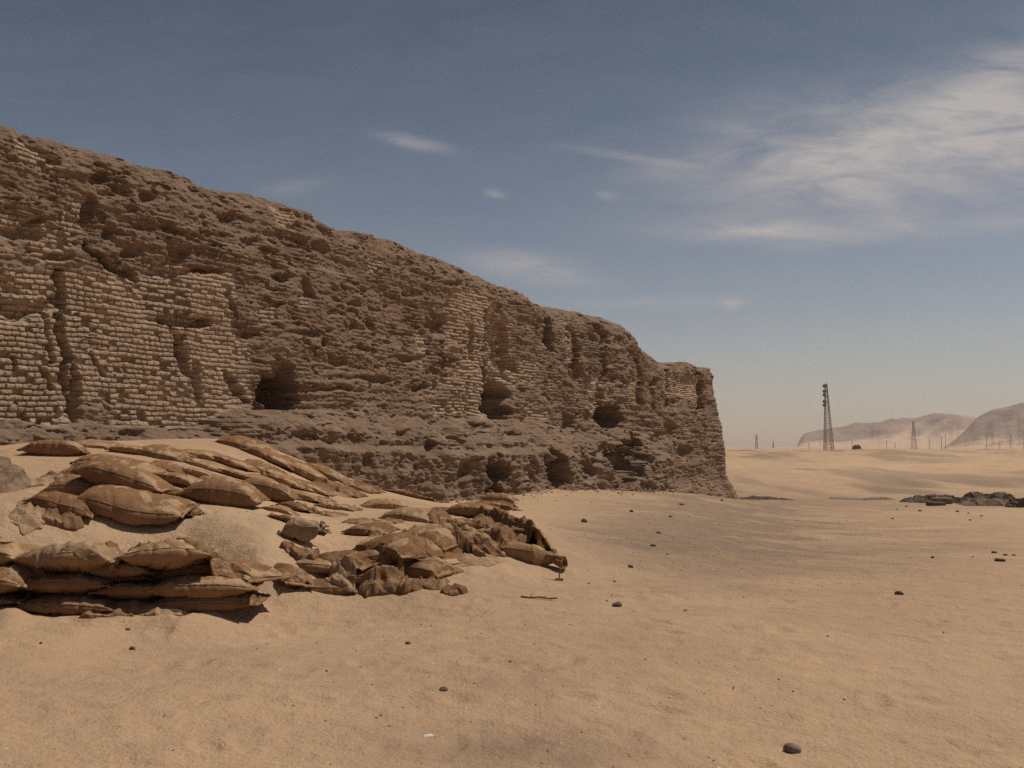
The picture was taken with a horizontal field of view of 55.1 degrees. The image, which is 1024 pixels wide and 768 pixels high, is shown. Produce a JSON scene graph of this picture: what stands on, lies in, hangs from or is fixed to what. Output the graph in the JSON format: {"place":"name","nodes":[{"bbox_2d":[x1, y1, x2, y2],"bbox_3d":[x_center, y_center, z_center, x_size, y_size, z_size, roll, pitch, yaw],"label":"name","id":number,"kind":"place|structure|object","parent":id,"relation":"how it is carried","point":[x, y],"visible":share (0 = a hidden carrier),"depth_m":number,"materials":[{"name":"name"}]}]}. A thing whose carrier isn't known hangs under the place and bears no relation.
{"place":"outdoors","nodes":[
{"label":"outdoors","id":0,"kind":"place"},
{"bbox_2d":[0,439,1023,767],"bbox_3d":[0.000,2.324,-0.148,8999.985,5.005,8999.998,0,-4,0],"label":"sand ground","id":1,"kind":"structure","parent":0,"point":[936,681],"depth_m":8.07,"materials":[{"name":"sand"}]},
{"bbox_2d":[0,456,29,493],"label":"mud clod","id":2,"kind":"object","parent":1,"relation":"on","point":[14,477],"visible":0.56,"depth_m":13.58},
{"bbox_2d":[0,536,35,544],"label":"burlap rag","id":3,"kind":"object","parent":1,"relation":"on","point":[4,540],"visible":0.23,"depth_m":10.10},
{"bbox_2d":[0,591,37,605],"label":"sandbag","id":4,"kind":"object","parent":1,"relation":"on","point":[14,597],"visible":0.88,"depth_m":9.56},
{"bbox_2d":[0,563,36,592],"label":"sandbag","id":5,"kind":"object","parent":4,"relation":"on","point":[14,576],"visible":0.69,"depth_m":9.45,"materials":[{"name":"fabric"}]},
{"bbox_2d":[8,497,45,534],"bbox_3d":[-5.746,1.575,11.774,0.491,0.401,0.812,1,-4,-13],"label":"burlap rag","id":6,"kind":"object","parent":1,"relation":"on","point":[25,517],"visible":0.77,"depth_m":11.62,"materials":[{"name":"fabric"}]},
{"bbox_2d":[25,475,62,487],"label":"burlap rag","id":7,"kind":"object","parent":1,"relation":"on","point":[44,481],"visible":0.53,"depth_m":14.07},
{"bbox_2d":[17,440,91,455],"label":"sandbag","id":8,"kind":"object","parent":1,"relation":"on","point":[56,447],"visible":0.81,"depth_m":17.09,"materials":[{"name":"fabric"}]},
{"bbox_2d":[41,508,84,530],"bbox_3d":[-5.431,1.621,11.832,0.520,0.282,0.320,1,-4,-20],"label":"burlap rag","id":9,"kind":"object","parent":1,"relation":"on","point":[65,521],"visible":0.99,"depth_m":11.77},
{"bbox_2d":[40,460,86,476],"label":"burlap rag","id":10,"kind":"object","parent":1,"relation":"on","point":[63,472],"visible":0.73,"depth_m":14.99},
{"bbox_2d":[14,593,126,614],"bbox_3d":[-4.293,2.135,9.590,1.130,0.210,0.654,0,-4,0],"label":"sandbag","id":11,"kind":"object","parent":1,"relation":"on","point":[63,604],"visible":0.7,"depth_m":9.35,"materials":[{"name":"fabric"}]},
{"bbox_2d":[21,573,116,593],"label":"sandbag","id":12,"kind":"object","parent":11,"relation":"on","point":[68,583],"visible":0.71,"depth_m":9.44,"materials":[{"name":"fabric"}]},
{"bbox_2d":[11,563,48,575],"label":"sandbag","id":13,"kind":"object","parent":12,"relation":"on","point":[38,571],"visible":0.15,"depth_m":9.67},
{"bbox_2d":[0,542,41,564],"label":"sandbag","id":14,"kind":"object","parent":13,"relation":"on","point":[10,551],"visible":0.56,"depth_m":9.77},
{"bbox_2d":[38,572,156,583],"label":"sandbag","id":15,"kind":"object","parent":12,"relation":"on","point":[148,578],"visible":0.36,"depth_m":9.72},
{"bbox_2d":[7,549,114,573],"bbox_3d":[-4.375,1.778,9.891,1.114,0.328,0.894,0,-4,5],"label":"sandbag","id":16,"kind":"object","parent":15,"relation":"on","point":[65,561],"visible":0.53,"depth_m":9.51,"materials":[{"name":"fabric"}]},
{"bbox_2d":[27,541,127,573],"bbox_3d":[-4.311,1.708,9.790,1.149,0.309,0.696,0,-4,0],"label":"burlap sheet","id":17,"kind":"object","parent":16,"relation":"on","point":[80,550],"visible":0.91,"depth_m":9.54,"materials":[{"name":"fabric"}]},
{"bbox_2d":[81,560,162,578],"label":"sandbag","id":18,"kind":"object","parent":15,"relation":"on","point":[125,570],"visible":0.72,"depth_m":9.56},
{"bbox_2d":[77,439,121,448],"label":"sandbag","id":19,"kind":"object","parent":1,"relation":"on","point":[95,443],"visible":0.64,"depth_m":18.51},
{"bbox_2d":[70,454,132,463],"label":"sandbag","id":20,"kind":"object","parent":1,"relation":"on","point":[88,457],"visible":0.24,"depth_m":16.26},
{"bbox_2d":[78,608,133,618],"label":"burlap rag","id":21,"kind":"object","parent":1,"relation":"on","point":[91,614],"visible":0.8,"depth_m":9.21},
{"bbox_2d":[104,444,142,453],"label":"sandbag","id":22,"kind":"object","parent":1,"relation":"on","point":[122,448],"visible":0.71,"depth_m":17.84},
{"bbox_2d":[105,541,150,552],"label":"burlap rag","id":23,"kind":"object","parent":1,"relation":"on","point":[112,545],"visible":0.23,"depth_m":9.95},
{"bbox_2d":[77,484,199,525],"bbox_3d":[-4.770,1.525,12.459,1.406,0.506,0.764,0,-4,0],"label":"sandbag","id":24,"kind":"object","parent":1,"relation":"on","point":[126,505],"visible":0.98,"depth_m":12.20,"materials":[{"name":"fabric"}]},
{"bbox_2d":[22,491,96,518],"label":"sandbag","id":25,"kind":"object","parent":24,"relation":"on","point":[62,502],"visible":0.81,"depth_m":11.93,"materials":[{"name":"fabric"}]},
{"bbox_2d":[39,474,95,495],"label":"sandbag","id":26,"kind":"object","parent":24,"relation":"on","point":[75,484],"visible":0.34,"depth_m":12.66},
{"bbox_2d":[72,461,178,493],"bbox_3d":[-5.072,1.241,12.911,1.224,0.455,0.611,0,-4,0],"label":"sandbag","id":27,"kind":"object","parent":24,"relation":"on","point":[104,472],"visible":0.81,"depth_m":12.66,"materials":[{"name":"fabric"}]},
{"bbox_2d":[105,597,192,614],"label":"sandbag","id":28,"kind":"object","parent":1,"relation":"on","point":[136,606],"visible":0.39,"depth_m":9.38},
{"bbox_2d":[88,583,161,598],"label":"sandbag","id":29,"kind":"object","parent":28,"relation":"on","point":[128,591],"visible":0.72,"depth_m":9.46,"materials":[{"name":"fabric"}]},
{"bbox_2d":[139,607,182,615],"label":"burlap rag","id":30,"kind":"object","parent":1,"relation":"on","point":[156,611],"visible":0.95,"depth_m":9.27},
{"bbox_2d":[134,444,196,461],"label":"sandbag","id":31,"kind":"object","parent":1,"relation":"on","point":[163,452],"visible":0.83,"depth_m":17.71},
{"bbox_2d":[152,472,203,486],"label":"sandbag","id":32,"kind":"object","parent":1,"relation":"on","point":[178,479],"visible":0.53,"depth_m":14.71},
{"bbox_2d":[70,457,166,473],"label":"sandbag","id":33,"kind":"object","parent":32,"relation":"on","point":[147,466],"visible":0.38,"depth_m":15.14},
{"bbox_2d":[180,466,213,477],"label":"sandbag","id":34,"kind":"object","parent":1,"relation":"on","point":[196,472],"visible":0.41,"depth_m":15.95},
{"bbox_2d":[150,460,185,473],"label":"sandbag","id":35,"kind":"object","parent":34,"relation":"on","point":[168,466],"visible":0.41,"depth_m":15.88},
{"bbox_2d":[181,448,221,460],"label":"sandbag","id":36,"kind":"object","parent":1,"relation":"on","point":[204,454],"visible":0.63,"depth_m":18.42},
{"bbox_2d":[151,590,270,612],"bbox_3d":[-3.012,2.132,9.726,1.095,0.239,0.656,0,-4,0],"label":"sandbag","id":37,"kind":"object","parent":1,"relation":"on","point":[235,602],"visible":0.73,"depth_m":9.48,"materials":[{"name":"fabric"}]},
{"bbox_2d":[146,573,263,597],"bbox_3d":[-3.069,1.994,9.786,1.202,0.221,0.762,0,-4,0],"label":"sandbag","id":38,"kind":"object","parent":37,"relation":"on","point":[196,585],"visible":0.84,"depth_m":9.47,"materials":[{"name":"fabric"}]},
{"bbox_2d":[151,561,211,580],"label":"sandbag","id":39,"kind":"object","parent":38,"relation":"on","point":[204,568],"visible":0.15,"depth_m":9.84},
{"bbox_2d":[113,539,214,570],"bbox_3d":[-3.461,1.722,9.857,0.948,0.349,0.884,1,-4,-14],"label":"sandbag","id":40,"kind":"object","parent":39,"relation":"on","point":[174,554],"visible":0.94,"depth_m":9.52,"materials":[{"name":"fabric"}]},
{"bbox_2d":[175,536,253,578],"bbox_3d":[-3.040,1.750,9.942,0.968,0.425,0.506,-2,-4,23],"label":"burlap sheet","id":41,"kind":"object","parent":40,"relation":"on","point":[223,568],"visible":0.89,"depth_m":9.82,"materials":[{"name":"fabric"}]},
{"bbox_2d":[229,560,290,582],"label":"sandbag","id":42,"kind":"object","parent":38,"relation":"on","point":[260,572],"visible":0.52,"depth_m":10.05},
{"bbox_2d":[177,478,270,508],"bbox_3d":[-3.998,1.518,13.612,1.156,0.428,0.640,0,-4,4],"label":"sandbag","id":43,"kind":"object","parent":1,"relation":"on","point":[231,492],"visible":0.97,"depth_m":13.35,"materials":[{"name":"fabric"}]},
{"bbox_2d":[212,455,260,472],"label":"sandbag","id":44,"kind":"object","parent":1,"relation":"on","point":[233,462],"visible":0.89,"depth_m":18.21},
{"bbox_2d":[218,469,257,479],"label":"sandbag","id":45,"kind":"object","parent":1,"relation":"on","point":[238,475],"visible":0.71,"depth_m":16.92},
{"bbox_2d":[242,473,278,482],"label":"sandbag","id":46,"kind":"object","parent":1,"relation":"on","point":[260,476],"visible":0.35,"depth_m":17.16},
{"bbox_2d":[179,460,240,474],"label":"sandbag","id":47,"kind":"object","parent":46,"relation":"on","point":[211,466],"visible":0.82,"depth_m":17.30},
{"bbox_2d":[244,459,294,477],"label":"sandbag","id":48,"kind":"object","parent":1,"relation":"on","point":[255,461],"visible":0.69,"depth_m":19.14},
{"bbox_2d":[241,478,302,501],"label":"sandbag","id":49,"kind":"object","parent":1,"relation":"on","point":[276,491],"visible":0.66,"depth_m":15.14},
{"bbox_2d":[250,464,299,480],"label":"sandbag","id":50,"kind":"object","parent":1,"relation":"on","point":[266,469],"visible":0.52,"depth_m":18.42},
{"bbox_2d":[260,505,300,515],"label":"sandbag","id":51,"kind":"object","parent":1,"relation":"on","point":[282,509],"visible":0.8,"depth_m":13.69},
{"bbox_2d":[260,471,315,492],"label":"sandbag","id":52,"kind":"object","parent":1,"relation":"on","point":[292,483],"visible":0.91,"depth_m":17.89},
{"bbox_2d":[275,501,314,512],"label":"sandbag","id":53,"kind":"object","parent":1,"relation":"on","point":[295,506],"visible":0.84,"depth_m":14.56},
{"bbox_2d":[266,512,331,533],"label":"sandbag","id":54,"kind":"object","parent":1,"relation":"on","point":[285,518],"visible":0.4,"depth_m":12.43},
{"bbox_2d":[277,515,328,542],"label":"sandbag","id":55,"kind":"object","parent":1,"relation":"on","point":[301,529],"visible":0.99,"depth_m":11.59,"materials":[{"name":"fabric"}]},
{"bbox_2d":[288,463,326,480],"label":"sandbag","id":56,"kind":"object","parent":1,"relation":"on","point":[306,473],"visible":0.73,"depth_m":19.76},
{"bbox_2d":[293,489,325,503],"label":"sandbag","id":57,"kind":"object","parent":1,"relation":"on","point":[304,496],"visible":0.56,"depth_m":16.09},
{"bbox_2d":[294,478,336,496],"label":"sandbag","id":58,"kind":"object","parent":1,"relation":"on","point":[318,489],"visible":0.62,"depth_m":18.45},
{"bbox_2d":[303,578,356,594],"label":"sandbag","id":59,"kind":"object","parent":1,"relation":"on","point":[321,585],"visible":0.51,"depth_m":10.63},
{"bbox_2d":[273,562,314,589],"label":"sandbag","id":60,"kind":"object","parent":59,"relation":"on","point":[300,577],"visible":0.52,"depth_m":10.59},
{"bbox_2d":[296,558,331,575],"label":"sandbag","id":61,"kind":"object","parent":60,"relation":"on","point":[319,566],"visible":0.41,"depth_m":10.93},
{"bbox_2d":[288,545,319,559],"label":"burlap rag","id":62,"kind":"object","parent":61,"relation":"on","point":[298,553],"visible":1,"depth_m":11.11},
{"bbox_2d":[325,554,356,590],"bbox_3d":[-1.885,2.089,10.839,0.344,0.389,0.359,0,-4,0],"label":"burlap rag","id":63,"kind":"object","parent":59,"relation":"on","point":[340,571],"visible":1,"depth_m":10.87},
{"bbox_2d":[306,463,353,485],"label":"sandbag","id":64,"kind":"object","parent":1,"relation":"on","point":[330,474],"visible":0.56,"depth_m":20.62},
{"bbox_2d":[280,455,328,479],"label":"sandbag","id":65,"kind":"object","parent":64,"relation":"on","point":[293,460],"visible":0.27,"depth_m":20.41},
{"bbox_2d":[240,446,294,470],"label":"sandbag","id":66,"kind":"object","parent":65,"relation":"on","point":[273,458],"visible":0.79,"depth_m":20.00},
{"bbox_2d":[213,435,279,454],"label":"sandbag","id":67,"kind":"object","parent":66,"relation":"on","point":[238,441],"visible":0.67,"depth_m":20.49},
{"bbox_2d":[316,510,348,516],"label":"burlap rag","id":68,"kind":"object","parent":1,"relation":"on","point":[331,514],"visible":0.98,"depth_m":14.60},
{"bbox_2d":[314,500,362,511],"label":"sandbag","id":69,"kind":"object","parent":1,"relation":"on","point":[336,506],"visible":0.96,"depth_m":15.67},
{"bbox_2d":[347,570,367,585],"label":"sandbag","id":70,"kind":"object","parent":1,"relation":"on","point":[359,574],"visible":0.25,"depth_m":10.86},
{"bbox_2d":[318,550,380,570],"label":"sandbag","id":71,"kind":"object","parent":70,"relation":"on","point":[363,563],"visible":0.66,"depth_m":11.10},
{"bbox_2d":[341,517,375,523],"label":"burlap rag","id":72,"kind":"object","parent":1,"relation":"on","point":[362,520],"visible":0.86,"depth_m":13.47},
{"bbox_2d":[351,493,367,497],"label":"sandbag","id":73,"kind":"object","parent":1,"relation":"on","point":[363,495],"visible":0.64,"depth_m":19.60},
{"bbox_2d":[312,477,361,497],"bbox_3d":[-3.487,2.053,19.583,1.024,0.400,0.970,0,-4,0],"label":"burlap rag","id":74,"kind":"object","parent":73,"relation":"on","point":[338,488],"visible":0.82,"depth_m":19.53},
{"bbox_2d":[349,480,385,493],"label":"sandbag","id":75,"kind":"object","parent":1,"relation":"on","point":[363,486],"visible":0.65,"depth_m":20.67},
{"bbox_2d":[0,125,740,500],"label":"mud brick wall","id":76,"kind":"structure","parent":1,"relation":"on","point":[140,303],"depth_m":27.16,"materials":[{"name":"brick"}]},
{"bbox_2d":[341,522,400,534],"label":"sandbag","id":77,"kind":"object","parent":1,"relation":"on","point":[367,528],"visible":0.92,"depth_m":12.52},
{"bbox_2d":[359,498,402,508],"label":"sandbag","id":78,"kind":"object","parent":1,"relation":"on","point":[387,503],"visible":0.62,"depth_m":16.83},
{"bbox_2d":[358,552,404,597],"bbox_3d":[-1.412,2.096,10.796,0.573,0.441,0.506,0,-4,0],"label":"burlap rag","id":79,"kind":"object","parent":1,"relation":"on","point":[375,580],"visible":0.92,"depth_m":10.79,"materials":[{"name":"fabric"}]},
{"bbox_2d":[373,517,404,523],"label":"burlap rag","id":80,"kind":"object","parent":1,"relation":"on","point":[387,520],"visible":0.88,"depth_m":13.42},
{"bbox_2d":[395,575,424,594],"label":"burlap rag","id":81,"kind":"object","parent":1,"relation":"on","point":[406,585],"visible":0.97,"depth_m":10.58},
{"bbox_2d":[382,488,439,502],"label":"sandbag","id":82,"kind":"object","parent":1,"relation":"on","point":[408,494],"visible":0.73,"depth_m":22.01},
{"bbox_2d":[378,506,452,523],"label":"sandbag","id":83,"kind":"object","parent":1,"relation":"on","point":[412,514],"visible":0.69,"depth_m":13.83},
{"bbox_2d":[389,559,458,578],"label":"sandbag","id":84,"kind":"object","parent":1,"relation":"on","point":[417,568],"visible":0.53,"depth_m":11.10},
{"bbox_2d":[360,550,391,569],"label":"sandbag","id":85,"kind":"object","parent":84,"relation":"on","point":[375,555],"visible":0.34,"depth_m":11.22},
{"bbox_2d":[352,541,444,563],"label":"sandbag","id":86,"kind":"object","parent":84,"relation":"on","point":[393,558],"visible":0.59,"depth_m":11.20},
{"bbox_2d":[364,528,474,572],"bbox_3d":[-1.025,1.979,11.682,1.447,0.451,1.011,1,-4,-15],"label":"burlap sheet","id":87,"kind":"object","parent":86,"relation":"on","point":[432,543],"visible":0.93,"depth_m":11.42,"materials":[{"name":"fabric"}]},
{"bbox_2d":[357,527,421,544],"bbox_3d":[-1.501,1.914,12.092,0.804,0.267,0.604,-1,-4,9],"label":"burlap rag","id":88,"kind":"object","parent":87,"relation":"on","point":[373,533],"visible":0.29,"depth_m":12.22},
{"bbox_2d":[423,569,449,589],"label":"burlap rag","id":89,"kind":"object","parent":1,"relation":"on","point":[432,581],"visible":0.83,"depth_m":10.75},
{"bbox_2d":[427,507,472,523],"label":"burlap rag","id":90,"kind":"object","parent":1,"relation":"on","point":[438,515],"visible":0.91,"depth_m":13.76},
{"bbox_2d":[440,583,467,595],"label":"burlap rag","id":91,"kind":"object","parent":1,"relation":"on","point":[454,589],"visible":1,"depth_m":10.37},
{"bbox_2d":[445,502,508,516],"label":"sandbag","id":92,"kind":"object","parent":1,"relation":"on","point":[466,509],"visible":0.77,"depth_m":14.72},
{"bbox_2d":[451,536,505,566],"bbox_3d":[-0.431,2.025,12.030,0.800,0.368,0.619,2,-4,-34],"label":"burlap rag","id":93,"kind":"object","parent":1,"relation":"on","point":[488,560],"visible":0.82,"depth_m":11.91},
{"bbox_2d":[446,524,485,556],"bbox_3d":[-0.585,1.947,12.197,0.462,0.418,0.510,2,-4,-24],"label":"burlap rag","id":94,"kind":"object","parent":93,"relation":"on","point":[463,539],"visible":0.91,"depth_m":12.07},
{"bbox_2d":[472,505,499,522],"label":"burlap rag","id":95,"kind":"object","parent":1,"relation":"on","point":[481,512],"visible":0.57,"depth_m":14.55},
{"bbox_2d":[473,532,506,556],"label":"burlap rag","id":96,"kind":"object","parent":1,"relation":"on","point":[488,545],"visible":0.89,"depth_m":12.49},
{"bbox_2d":[472,510,515,527],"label":"burlap rag","id":97,"kind":"object","parent":1,"relation":"on","point":[504,517],"visible":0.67,"depth_m":14.07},
{"bbox_2d":[481,493,518,503],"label":"sandbag","id":98,"kind":"object","parent":1,"relation":"on","point":[509,498],"visible":0.72,"depth_m":30.64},
{"bbox_2d":[489,523,518,545],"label":"burlap rag","id":99,"kind":"object","parent":1,"relation":"on","point":[498,532],"visible":0.8,"depth_m":13.03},
{"bbox_2d":[297,457,711,503],"bbox_3d":[4.097,4.260,40.595,4.567,3.241,38.731,-2,-4,26],"label":"rubble","id":100,"kind":"object","parent":1,"relation":"on","point":[447,501],"visible":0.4,"depth_m":36.74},
{"bbox_2d":[503,542,567,568],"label":"sandbag","id":101,"kind":"object","parent":1,"relation":"on","point":[534,554],"visible":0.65,"depth_m":12.43,"materials":[{"name":"fabric"}]},
{"bbox_2d":[526,524,556,553],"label":"sandbag","id":102,"kind":"object","parent":1,"relation":"on","point":[546,544],"visible":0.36,"depth_m":13.45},
{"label":"sandbag","id":103,"kind":"object","parent":102,"relation":"on","visible":0},
{"bbox_2d":[511,515,536,543],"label":"burlap rag","id":104,"kind":"object","parent":103,"relation":"on","point":[522,522],"visible":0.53,"depth_m":13.50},
{"bbox_2d":[738,495,795,500],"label":"ruined wall","id":105,"kind":"structure","parent":1,"relation":"on","point":[753,497],"depth_m":63.92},
{"bbox_2d":[783,742,801,753],"bbox_3d":[1.490,1.941,5.212,0.072,0.071,0.078,1,-4,-22],"label":"stone","id":106,"kind":"object","parent":1,"relation":"on","point":[790,747],"visible":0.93,"depth_m":5.19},
{"bbox_2d":[822,384,833,450],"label":"lattice mast","id":107,"kind":"object","parent":1,"relation":"on","point":[824,391],"visible":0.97,"depth_m":559.43,"materials":[{"name":"metal"}]},
{"bbox_2d":[825,497,895,499],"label":"earth bank","id":108,"kind":"structure","parent":1,"relation":"on","point":[878,498],"depth_m":70.86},
{"bbox_2d":[899,494,972,502],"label":"ruined wall","id":109,"kind":"structure","parent":1,"relation":"on","point":[920,498],"depth_m":64.75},
{"bbox_2d":[958,497,1008,505],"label":"rubble bank","id":110,"kind":"structure","parent":1,"relation":"on","point":[979,501],"depth_m":59.91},
{"bbox_2d":[964,492,1015,498],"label":"rubble heap","id":111,"kind":"object","parent":1,"relation":"on","point":[1001,495],"visible":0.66,"depth_m":65.87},
{"bbox_2d":[1005,497,1023,507],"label":"rubble heap","id":112,"kind":"object","parent":1,"relation":"on","point":[1016,503],"visible":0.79,"depth_m":57.87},
{"bbox_2d":[0,0,1023,446],"label":"sky","id":113,"kind":"structure","parent":0,"point":[784,200],"materials":[{"name":"blue"}]},
{"bbox_2d":[796,403,1023,447],"bbox_3d":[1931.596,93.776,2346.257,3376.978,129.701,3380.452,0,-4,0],"label":"hills","id":114,"kind":"structure","parent":0,"point":[997,427],"depth_m":2499.35,"materials":[{"name":"sand"}]},
{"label":"sandbag","id":115,"kind":"object","parent":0,"visible":0},
{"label":"sandbag","id":116,"kind":"object","parent":115,"relation":"on","visible":0},
{"bbox_2d":[476,500,517,510],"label":"sandbag","id":117,"kind":"object","parent":116,"relation":"on","point":[504,505],"visible":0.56,"depth_m":15.34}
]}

